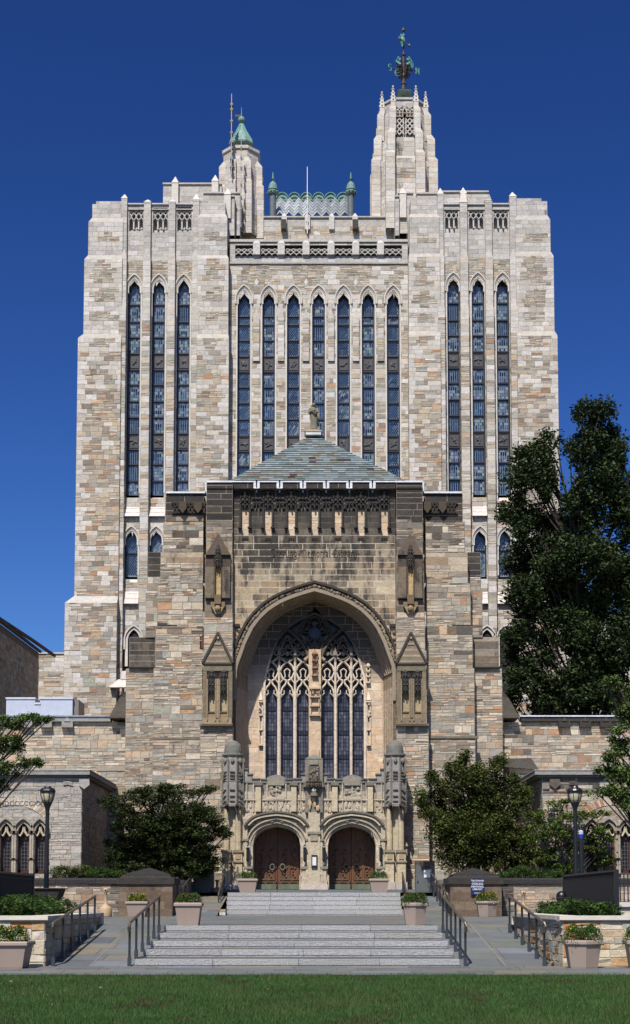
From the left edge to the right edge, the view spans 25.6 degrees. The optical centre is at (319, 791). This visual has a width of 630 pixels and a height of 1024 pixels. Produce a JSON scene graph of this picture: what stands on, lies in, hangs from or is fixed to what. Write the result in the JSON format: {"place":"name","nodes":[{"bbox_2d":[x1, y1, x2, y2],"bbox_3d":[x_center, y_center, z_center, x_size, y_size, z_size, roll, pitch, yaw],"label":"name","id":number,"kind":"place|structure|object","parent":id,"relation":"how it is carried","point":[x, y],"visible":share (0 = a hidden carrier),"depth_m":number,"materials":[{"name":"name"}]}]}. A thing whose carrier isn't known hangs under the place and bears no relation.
{"place":"outdoors","nodes":[
{"label":"outdoors","id":0,"kind":"place"},
{"bbox_2d":[47,925,164,965],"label":"ramp paving","id":1,"kind":"structure","parent":0,"point":[95,946],"depth_m":32.54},
{"bbox_2d":[51,895,96,965],"bbox_3d":[-5.740,3.194,32.575,0.076,1.564,5.677,0,-5,0],"label":"handrail","id":2,"kind":"object","parent":1,"relation":"on","point":[62,917],"visible":1,"depth_m":32.05,"materials":[{"name":"black metal"}]},
{"bbox_2d":[90,924,134,965],"bbox_3d":[-4.950,3.645,33.417,0.024,0.780,7.200,0,-5,0],"label":"paving joint","id":3,"kind":"object","parent":1,"relation":"on","point":[109,947],"visible":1,"depth_m":32.57,"materials":[{"name":"grey concrete"}]},
{"bbox_2d":[127,895,160,965],"bbox_3d":[-4.100,3.194,32.575,0.076,1.564,5.677,0,-5,0],"label":"handrail","id":4,"kind":"object","parent":1,"relation":"on","point":[142,911],"visible":0.99,"depth_m":32.06,"materials":[{"name":"black metal"}]},
{"bbox_2d":[9,967,569,1012],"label":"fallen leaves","id":5,"kind":"object","parent":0,"point":[252,971],"visible":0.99,"depth_m":22.17,"materials":[{"name":"brown plant"}]},
{"bbox_2d":[103,915,508,924],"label":"terrace paving","id":6,"kind":"structure","parent":0,"point":[305,919],"depth_m":44.56,"materials":[{"name":"grey stone"}]},
{"bbox_2d":[40,786,55,887],"bbox_3d":[-9.839,2.174,49.983,0.580,4.769,0.580,0,-5,0],"label":"street lamp","id":7,"kind":"object","parent":6,"relation":"on","point":[47,794],"visible":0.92,"depth_m":49.95,"materials":[{"name":"black metal"}]},
{"bbox_2d":[34,888,67,900],"bbox_3d":[-8.269,3.454,42.360,0.918,1.021,1.100,0,-5,0],"label":"stone trough","id":8,"kind":"object","parent":6,"relation":"on","point":[58,893],"visible":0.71,"depth_m":41.90,"materials":[{"name":"grey stone"}]},
{"bbox_2d":[99,888,111,916],"bbox_3d":[-8.463,4.375,54.826,0.520,1.139,0.520,0,-5,0],"label":"ash receptacle","id":9,"kind":"object","parent":6,"relation":"on","point":[106,909],"visible":0.98,"depth_m":54.66,"materials":[{"name":"beige plastic"}]},
{"bbox_2d":[34,868,192,916],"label":"garden wall","id":10,"kind":"structure","parent":6,"relation":"on","point":[151,884],"depth_m":56.77,"materials":[{"name":"stone"}]},
{"bbox_2d":[125,893,149,916],"bbox_3d":[-7.153,4.441,54.419,0.872,0.944,0.869,0,-5,0],"label":"plant pot","id":11,"kind":"object","parent":6,"relation":"on","point":[136,905],"visible":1,"depth_m":54.05,"materials":[{"name":"beige concrete"}]},
{"bbox_2d":[172,893,227,916],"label":"side ramp","id":12,"kind":"structure","parent":6,"relation":"on","point":[212,906],"depth_m":59.92,"materials":[{"name":"grey stone"}]},
{"bbox_2d":[177,877,194,902],"bbox_3d":[-5.800,4.392,60.292,0.076,1.964,7.228,0,-5,0],"label":"handrail","id":13,"kind":"object","parent":12,"relation":"on","point":[184,886],"visible":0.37,"depth_m":61.03,"materials":[{"name":"black metal"}]},
{"bbox_2d":[218,872,224,914],"bbox_3d":[-4.400,4.526,61.989,0.076,1.963,3.833,0,-5,0],"label":"handrail","id":14,"kind":"object","parent":12,"relation":"on","point":[221,891],"visible":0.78,"depth_m":62.63,"materials":[{"name":"black metal"}]},
{"bbox_2d":[400,892,428,924],"bbox_3d":[2.455,3.020,35.874,0.745,0.868,0.746,0,-5,0],"label":"plant pot","id":15,"kind":"object","parent":6,"relation":"on","point":[414,913],"visible":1,"depth_m":35.67,"materials":[{"name":"beige plastic"}]},
{"bbox_2d":[400,893,449,916],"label":"side ramp","id":16,"kind":"structure","parent":6,"relation":"on","point":[434,909],"depth_m":58.59,"materials":[{"name":"grey stone"}]},
{"bbox_2d":[402,872,406,893],"bbox_3d":[3.800,4.542,62.188,0.076,1.963,3.434,0,-5,0],"label":"handrail","id":17,"kind":"object","parent":16,"relation":"on","point":[404,889],"visible":0.35,"depth_m":63.02,"materials":[{"name":"grey metal"}]},
{"bbox_2d":[430,872,447,905],"bbox_3d":[5.100,4.353,59.793,0.076,1.964,8.228,0,-5,0],"label":"handrail","id":18,"kind":"object","parent":16,"relation":"on","point":[437,881],"visible":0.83,"depth_m":60.58,"materials":[{"name":"metal"}]},
{"bbox_2d":[474,891,498,916],"bbox_3d":[6.535,4.410,54.422,0.990,1.008,0.983,0,-5,0],"label":"plant pot","id":19,"kind":"object","parent":6,"relation":"on","point":[486,907],"visible":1,"depth_m":54.15,"materials":[{"name":"beige plastic"}]},
{"bbox_2d":[517,891,529,912],"bbox_3d":[8.035,4.433,54.821,0.520,1.024,0.520,0,-5,0],"label":"ash receptacle","id":20,"kind":"object","parent":6,"relation":"on","point":[523,893],"visible":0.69,"depth_m":54.76,"materials":[{"name":"beige plastic"}]},
{"bbox_2d":[432,868,629,916],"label":"garden wall","id":21,"kind":"structure","parent":6,"relation":"on","point":[457,888],"depth_m":56.78,"materials":[{"name":"stone"}]},
{"bbox_2d":[471,879,483,894],"bbox_3d":[6.329,3.823,55.788,0.536,0.643,0.048,0,-5,0],"label":"entrance sign","id":22,"kind":"object","parent":21,"relation":"attached to","point":[477,885],"visible":0.91,"depth_m":55.77,"materials":[{"name":"metal"}]},
{"bbox_2d":[556,891,566,901],"bbox_3d":[6.598,3.162,37.869,0.306,0.898,0.306,0,-5,0],"label":"bollard light","id":23,"kind":"object","parent":6,"relation":"on","point":[561,895],"visible":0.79,"depth_m":37.78,"materials":[{"name":"black paint"}]},
{"bbox_2d":[567,786,582,873],"bbox_3d":[9.208,2.174,49.983,0.580,4.769,0.580,0,-5,0],"label":"street lamp","id":24,"kind":"object","parent":6,"relation":"on","point":[574,795],"visible":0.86,"depth_m":49.97,"materials":[{"name":"black metal"}]},
{"bbox_2d":[619,873,629,901],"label":"bar fence","id":25,"kind":"object","parent":6,"relation":"on","point":[623,874],"visible":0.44,"depth_m":40.90,"materials":[{"name":"black metal"}]},
{"bbox_2d":[619,902,629,912],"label":"raised planter","id":26,"kind":"object","parent":6,"relation":"on","point":[625,906],"depth_m":38.43,"materials":[{"name":"stone"}]},
{"bbox_2d":[0,966,629,975],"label":"pavement","id":27,"kind":"structure","parent":0,"point":[325,970],"depth_m":27.97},
{"bbox_2d":[0,925,35,968],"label":"plant pot","id":28,"kind":"object","parent":27,"relation":"on","point":[15,952],"visible":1,"depth_m":28.68,"materials":[{"name":"beige plastic"}]},
{"bbox_2d":[561,923,603,968],"bbox_3d":[5.496,3.222,29.037,0.890,0.932,0.885,0,-5,0],"label":"plant pot","id":29,"kind":"object","parent":27,"relation":"on","point":[582,949],"visible":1,"depth_m":28.80,"materials":[{"name":"beige plastic"}]},
{"bbox_2d":[622,925,629,967],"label":"plant pot","id":30,"kind":"object","parent":27,"relation":"on","point":[626,941],"visible":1,"depth_m":29.03,"materials":[{"name":"beige plastic"}]},
{"bbox_2d":[0,972,629,1023],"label":"lawn","id":31,"kind":"structure","parent":0,"point":[310,998],"depth_m":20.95,"materials":[{"name":"green plant"}]},
{"bbox_2d":[0,0,629,651],"label":"sky","id":32,"kind":"structure","parent":0,"point":[101,100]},
{"bbox_2d":[437,925,550,966],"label":"ramp paving","id":33,"kind":"structure","parent":0,"point":[507,948],"depth_m":32.54,"materials":[{"name":"grey stone"}]},
{"bbox_2d":[441,895,466,965],"bbox_3d":[3.130,3.194,32.575,0.076,1.564,5.677,0,-5,0],"label":"handrail","id":34,"kind":"object","parent":33,"relation":"on","point":[446,932],"visible":1,"depth_m":32.06,"materials":[{"name":"metal"}]},
{"bbox_2d":[470,924,505,965],"bbox_3d":[4.000,3.645,33.417,0.024,0.780,7.200,0,-5,0],"label":"paving joint","id":35,"kind":"object","parent":33,"relation":"on","point":[488,945],"visible":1,"depth_m":32.90,"materials":[{"name":"grey concrete"}]},
{"bbox_2d":[508,895,546,965],"bbox_3d":[4.830,3.194,32.575,0.076,1.564,5.677,0,-5,0],"label":"handrail","id":36,"kind":"object","parent":33,"relation":"on","point":[544,957],"visible":1,"depth_m":32.05,"materials":[{"name":"black metal"}]},
{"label":"upper landing","id":37,"kind":"structure","parent":0,"visible":0},
{"bbox_2d":[194,870,213,892],"bbox_3d":[-5.402,3.987,64.797,0.891,1.478,0.780,0,-5,0],"label":"book return","id":38,"kind":"object","parent":37,"relation":"on","point":[202,885],"visible":0.34,"depth_m":64.45,"materials":[{"name":"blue metal"}]},
{"bbox_2d":[212,880,218,892],"bbox_3d":[-4.769,4.391,64.354,0.520,0.604,0.520,0,-5,0],"label":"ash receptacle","id":39,"kind":"object","parent":37,"relation":"on","point":[215,889],"visible":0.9,"depth_m":64.18,"materials":[{"name":"black plastic"}]},
{"bbox_2d":[237,871,257,892],"bbox_3d":[-3.271,4.084,62.873,0.930,0.983,0.927,0,-5,0],"label":"plant pot","id":40,"kind":"object","parent":37,"relation":"on","point":[248,884],"visible":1,"depth_m":62.49,"materials":[{"name":"beige plastic"}]},
{"bbox_2d":[368,871,389,892],"bbox_3d":[2.671,4.083,62.873,0.930,0.984,0.927,0,-5,0],"label":"plant pot","id":41,"kind":"object","parent":37,"relation":"on","point":[377,885],"visible":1,"depth_m":62.48,"materials":[{"name":"beige plastic"}]},
{"bbox_2d":[415,861,434,892],"bbox_3d":[4.899,3.987,64.797,0.891,1.478,0.780,0,-5,0],"label":"book return","id":42,"kind":"object","parent":37,"relation":"on","point":[423,869],"visible":0.89,"depth_m":64.48,"materials":[{"name":"grey metal"}]},
{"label":"garden bed","id":43,"kind":"structure","parent":0,"visible":0},
{"bbox_2d":[0,770,115,877],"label":"stone pavilion","id":44,"kind":"structure","parent":43,"relation":"on","point":[78,821],"depth_m":61.64,"materials":[{"name":"beige stone"}]},
{"bbox_2d":[0,817,15,871],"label":"window","id":45,"kind":"structure","parent":44,"relation":"in","point":[6,824],"depth_m":61.65,"materials":[{"name":"stone"}]},
{"bbox_2d":[12,817,33,872],"bbox_3d":[-13.141,2.380,61.563,0.963,2.502,0.520,0,-4,0],"label":"window","id":46,"kind":"structure","parent":44,"relation":"in","point":[23,836],"depth_m":61.59,"materials":[{"name":"stone"}]},
{"bbox_2d":[30,817,49,872],"bbox_3d":[-12.407,2.380,61.563,0.880,2.502,0.520,0,-4,0],"label":"window","id":47,"kind":"structure","parent":44,"relation":"in","point":[38,835],"depth_m":61.61,"materials":[{"name":"stone"}]},
{"bbox_2d":[49,862,90,877],"bbox_3d":[-10.894,3.595,60.103,1.920,1.130,1.672,0,-5,0],"label":"hedge","id":48,"kind":"object","parent":43,"relation":"on","point":[72,872],"visible":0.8,"depth_m":59.87,"materials":[{"name":"green plant"}]},
{"bbox_2d":[82,866,126,877],"bbox_3d":[-9.093,3.599,58.832,1.894,0.924,1.776,0,-5,0],"label":"hedge","id":49,"kind":"object","parent":43,"relation":"on","point":[97,872],"visible":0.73,"depth_m":58.45,"materials":[{"name":"green plant"}]},
{"bbox_2d":[93,782,233,880],"bbox_3d":[-7.050,2.000,63.169,6.432,4.972,4.368,0,-5,0],"label":"dense shrub","id":50,"kind":"object","parent":43,"relation":"on","point":[171,839],"visible":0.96,"depth_m":62.38,"materials":[{"name":"green plant"}]},
{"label":"garden bed","id":51,"kind":"structure","parent":0,"visible":0},
{"bbox_2d":[410,748,535,875],"bbox_3d":[6.992,1.256,63.070,5.879,6.391,4.741,0,-5,0],"label":"dense shrub","id":52,"kind":"object","parent":51,"relation":"on","point":[475,828],"visible":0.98,"depth_m":62.51,"materials":[{"name":"green plant"}]},
{"bbox_2d":[498,864,563,877],"bbox_3d":[8.952,3.556,58.877,2.921,1.017,1.780,0,-5,0],"label":"hedge","id":53,"kind":"object","parent":51,"relation":"on","point":[519,872],"visible":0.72,"depth_m":58.52,"materials":[{"name":"green plant"}]},
{"bbox_2d":[517,798,617,874],"bbox_3d":[10.829,2.230,60.565,4.394,4.036,2.575,0,-5,0],"label":"tree","id":54,"kind":"object","parent":51,"relation":"on","point":[562,833],"visible":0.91,"depth_m":60.52,"materials":[{"name":"green plant"}]},
{"bbox_2d":[511,770,629,877],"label":"stone pavilion","id":55,"kind":"structure","parent":51,"relation":"on","point":[546,785],"depth_m":61.63,"materials":[{"name":"beige stone"}]},
{"bbox_2d":[582,818,601,872],"bbox_3d":[12.029,2.380,61.563,0.899,2.502,0.520,0,-4,0],"label":"window","id":56,"kind":"structure","parent":55,"relation":"in","point":[594,821],"depth_m":61.53,"materials":[{"name":"stone"}]},
{"bbox_2d":[598,817,619,870],"bbox_3d":[12.795,2.380,61.563,0.954,2.502,0.520,0,-4,0],"label":"window","id":57,"kind":"structure","parent":55,"relation":"in","point":[612,846],"depth_m":61.53,"materials":[{"name":"stone"}]},
{"bbox_2d":[616,817,629,872],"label":"window","id":58,"kind":"structure","parent":55,"relation":"in","point":[624,833],"depth_m":61.68,"materials":[{"name":"stone"}]},
{"bbox_2d":[579,830,583,872],"bbox_3d":[11.007,2.814,58.459,0.200,2.383,0.200,0,-5,0],"label":"emergency post","id":59,"kind":"object","parent":51,"relation":"on","point":[581,858],"visible":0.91,"depth_m":58.40,"materials":[{"name":"black metal"}]},
{"label":"ground","id":60,"kind":"structure","parent":0,"visible":0},
{"bbox_2d":[0,711,55,806],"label":"street tree","id":61,"kind":"object","parent":60,"relation":"on","point":[13,745],"visible":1,"depth_m":46.08,"materials":[{"name":"green plant"}]},
{"bbox_2d":[0,913,103,966],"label":"raised planter","id":62,"kind":"object","parent":60,"relation":"on","point":[38,927],"visible":0.41,"depth_m":30.05,"materials":[{"name":"stone"}]},
{"bbox_2d":[0,871,34,915],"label":"bar fence","id":63,"kind":"object","parent":62,"relation":"on","point":[13,883],"visible":0.41,"depth_m":36.01,"materials":[{"name":"black metal"}]},
{"bbox_2d":[0,893,78,915],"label":"hedge","id":64,"kind":"object","parent":62,"relation":"in","point":[19,905],"visible":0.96,"depth_m":31.86,"materials":[{"name":"green plant"}]},
{"bbox_2d":[135,924,458,966],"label":"stone steps","id":65,"kind":"structure","parent":60,"relation":"on","point":[293,945],"depth_m":32.57,"materials":[{"name":"stone"}]},
{"bbox_2d":[174,892,203,924],"bbox_3d":[-3.391,3.025,35.873,0.720,0.857,0.713,0,-5,0],"label":"plant pot","id":66,"kind":"object","parent":65,"relation":"on","point":[189,911],"visible":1,"depth_m":35.57,"materials":[{"name":"beige plastic"}]},
{"bbox_2d":[225,893,401,914],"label":"stone steps","id":67,"kind":"structure","parent":60,"relation":"on","point":[313,903],"depth_m":61.50,"materials":[{"name":"stone"}]},
{"bbox_2d":[0,85,629,914],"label":"library building","id":68,"kind":"structure","parent":60,"relation":"on","point":[284,623],"depth_m":101.40,"materials":[{"name":"stone"}]},
{"bbox_2d":[0,617,55,714],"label":"gabled building","id":69,"kind":"structure","parent":68,"relation":"attached to","point":[19,667],"depth_m":86.59,"materials":[{"name":"stone"}]},
{"bbox_2d":[6,697,83,714],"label":"rooftop unit","id":70,"kind":"object","parent":68,"relation":"on","point":[51,705],"visible":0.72,"depth_m":72.57,"materials":[{"name":"grey metal"}]},
{"bbox_2d":[124,533,137,576],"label":"small lancet window","id":71,"kind":"structure","parent":68,"relation":"in","point":[131,547],"depth_m":102.40,"materials":[{"name":"blue glass"}]},
{"bbox_2d":[126,281,140,495],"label":"lancet window","id":72,"kind":"structure","parent":68,"relation":"in","point":[134,299],"depth_m":103.38,"materials":[{"name":"blue glass"}]},
{"bbox_2d":[150,532,162,551],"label":"small lancet window","id":73,"kind":"structure","parent":68,"relation":"in","point":[156,545],"depth_m":102.50,"materials":[{"name":"blue glass"}]},
{"bbox_2d":[150,282,164,494],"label":"lancet window","id":74,"kind":"structure","parent":68,"relation":"in","point":[158,306],"depth_m":103.40,"materials":[{"name":"blue glass"}]},
{"bbox_2d":[176,281,189,490],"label":"lancet window","id":75,"kind":"structure","parent":68,"relation":"in","point":[183,299],"depth_m":103.40,"materials":[{"name":"blue glass"}]},
{"bbox_2d":[200,636,202,648],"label":"slit window","id":76,"kind":"structure","parent":68,"relation":"in","point":[201,637],"depth_m":68.97,"materials":[{"name":"stone"}]},
{"bbox_2d":[230,94,232,174],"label":"antenna mast","id":77,"kind":"object","parent":68,"relation":"attached to","point":[231,133],"visible":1,"depth_m":106.21,"materials":[{"name":"grey metal"}]},
{"bbox_2d":[240,136,241,226],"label":"antenna mast","id":78,"kind":"object","parent":68,"relation":"attached to","point":[241,182],"visible":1,"depth_m":105.30,"materials":[{"name":"grey metal"}]},
{"bbox_2d":[237,294,249,475],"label":"lancet window","id":79,"kind":"structure","parent":68,"relation":"in","point":[243,353],"depth_m":103.71,"materials":[{"name":"blue glass"}]},
{"bbox_2d":[254,829,276,888],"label":"door leaf","id":80,"kind":"structure","parent":68,"relation":"in","point":[267,879],"depth_m":67.27,"materials":[{"name":"brown wood"}]},
{"bbox_2d":[262,294,274,461],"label":"lancet window","id":81,"kind":"structure","parent":68,"relation":"in","point":[268,310],"depth_m":103.78,"materials":[{"name":"blue glass"}]},
{"bbox_2d":[278,829,299,888],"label":"door leaf","id":82,"kind":"structure","parent":68,"relation":"in","point":[292,866],"depth_m":67.27,"materials":[{"name":"brown wood"}]},
{"bbox_2d":[287,292,299,447],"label":"lancet window","id":83,"kind":"structure","parent":68,"relation":"in","point":[293,306],"depth_m":103.81,"materials":[{"name":"blue glass"}]},
{"bbox_2d":[306,167,307,233],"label":"antenna mast","id":84,"kind":"object","parent":68,"relation":"attached to","point":[307,202],"visible":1,"depth_m":106.78,"materials":[{"name":"grey metal"}]},
{"bbox_2d":[308,403,318,428],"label":"stone statue","id":85,"kind":"object","parent":68,"relation":"on","point":[313,411],"visible":1,"depth_m":75.70,"materials":[{"name":"beige stone"}]},
{"bbox_2d":[311,855,316,867],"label":"notice board","id":86,"kind":"object","parent":68,"relation":"attached to","point":[313,861],"visible":1,"depth_m":65.64,"materials":[{"name":"black paint"}]},
{"bbox_2d":[263,607,366,781],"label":"great window","id":87,"kind":"structure","parent":68,"relation":"in","point":[338,736],"depth_m":70.38,"materials":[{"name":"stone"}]},
{"bbox_2d":[312,293,324,438],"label":"lancet window","id":88,"kind":"structure","parent":68,"relation":"in","point":[318,306],"depth_m":103.86,"materials":[{"name":"blue glass"}]},
{"bbox_2d":[225,890,414,896],"bbox_3d":[0.000,4.871,66.322,11.980,0.355,3.000,0,-5,0],"label":"stair landing","id":89,"kind":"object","parent":68,"relation":"attached to","point":[314,891],"depth_m":64.83,"materials":[{"name":"grey stone"}]},
{"bbox_2d":[328,829,350,888],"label":"door leaf","id":90,"kind":"structure","parent":68,"relation":"in","point":[343,838],"depth_m":67.27,"materials":[{"name":"brown wood"}]},
{"bbox_2d":[337,293,349,451],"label":"lancet window","id":91,"kind":"structure","parent":68,"relation":"in","point":[343,306],"depth_m":103.81,"materials":[{"name":"blue glass"}]},
{"bbox_2d":[352,829,374,888],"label":"door leaf","id":92,"kind":"structure","parent":68,"relation":"in","point":[363,849],"depth_m":67.29,"materials":[{"name":"brown wood"}]},
{"bbox_2d":[362,294,374,464],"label":"lancet window","id":93,"kind":"structure","parent":68,"relation":"in","point":[368,309],"depth_m":103.76,"materials":[{"name":"blue glass"}]},
{"bbox_2d":[387,294,399,476],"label":"lancet window","id":94,"kind":"structure","parent":68,"relation":"in","point":[393,328],"depth_m":103.71,"materials":[{"name":"blue glass"}]},
{"bbox_2d":[388,27,419,96],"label":"weather vane","id":95,"kind":"object","parent":68,"relation":"on","point":[403,69],"visible":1,"depth_m":109.58,"materials":[{"name":"green metal"}]},
{"bbox_2d":[447,280,460,490],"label":"lancet window","id":96,"kind":"structure","parent":68,"relation":"in","point":[453,297],"depth_m":103.43,"materials":[{"name":"blue glass"}]},
{"bbox_2d":[472,279,485,495],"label":"lancet window","id":97,"kind":"structure","parent":68,"relation":"in","point":[478,316],"depth_m":103.38,"materials":[{"name":"blue glass"}]},
{"bbox_2d":[474,532,486,577],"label":"small lancet window","id":98,"kind":"structure","parent":68,"relation":"in","point":[479,546],"depth_m":102.47,"materials":[{"name":"blue glass"}]},
{"bbox_2d":[496,280,510,494],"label":"lancet window","id":99,"kind":"structure","parent":68,"relation":"in","point":[502,297],"depth_m":103.43,"materials":[{"name":"blue glass"}]},
{"bbox_2d":[498,532,510,577],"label":"small lancet window","id":100,"kind":"structure","parent":68,"relation":"in","point":[503,538],"depth_m":102.47,"materials":[{"name":"blue glass"}]},
{"bbox_2d":[493,394,629,719],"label":"tall tree","id":101,"kind":"object","parent":60,"relation":"on","point":[560,551],"visible":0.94,"depth_m":82.45,"materials":[{"name":"green plant"}]},
{"bbox_2d":[511,913,629,966],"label":"raised planter","id":102,"kind":"object","parent":60,"relation":"on","point":[612,949],"visible":0.53,"depth_m":29.86,"materials":[{"name":"stone"}]},
{"bbox_2d":[534,896,624,915],"bbox_3d":[6.209,2.871,33.844,1.422,0.658,5.938,0,-5,0],"label":"hedge","id":103,"kind":"object","parent":102,"relation":"in","point":[573,906],"visible":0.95,"depth_m":31.63,"materials":[{"name":"green plant"}]},
{"bbox_2d":[562,869,619,915],"bbox_3d":[6.820,2.673,35.299,0.100,1.230,6.900,0,-5,0],"label":"sign","id":104,"kind":"object","parent":102,"relation":"on","point":[600,886],"visible":0.57,"depth_m":34.33,"materials":[{"name":"black metal"}]},
{"bbox_2d":[580,674,629,828],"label":"street tree","id":105,"kind":"object","parent":60,"relation":"on","point":[616,769],"visible":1,"depth_m":46.09,"materials":[{"name":"green plant"}]}
]}

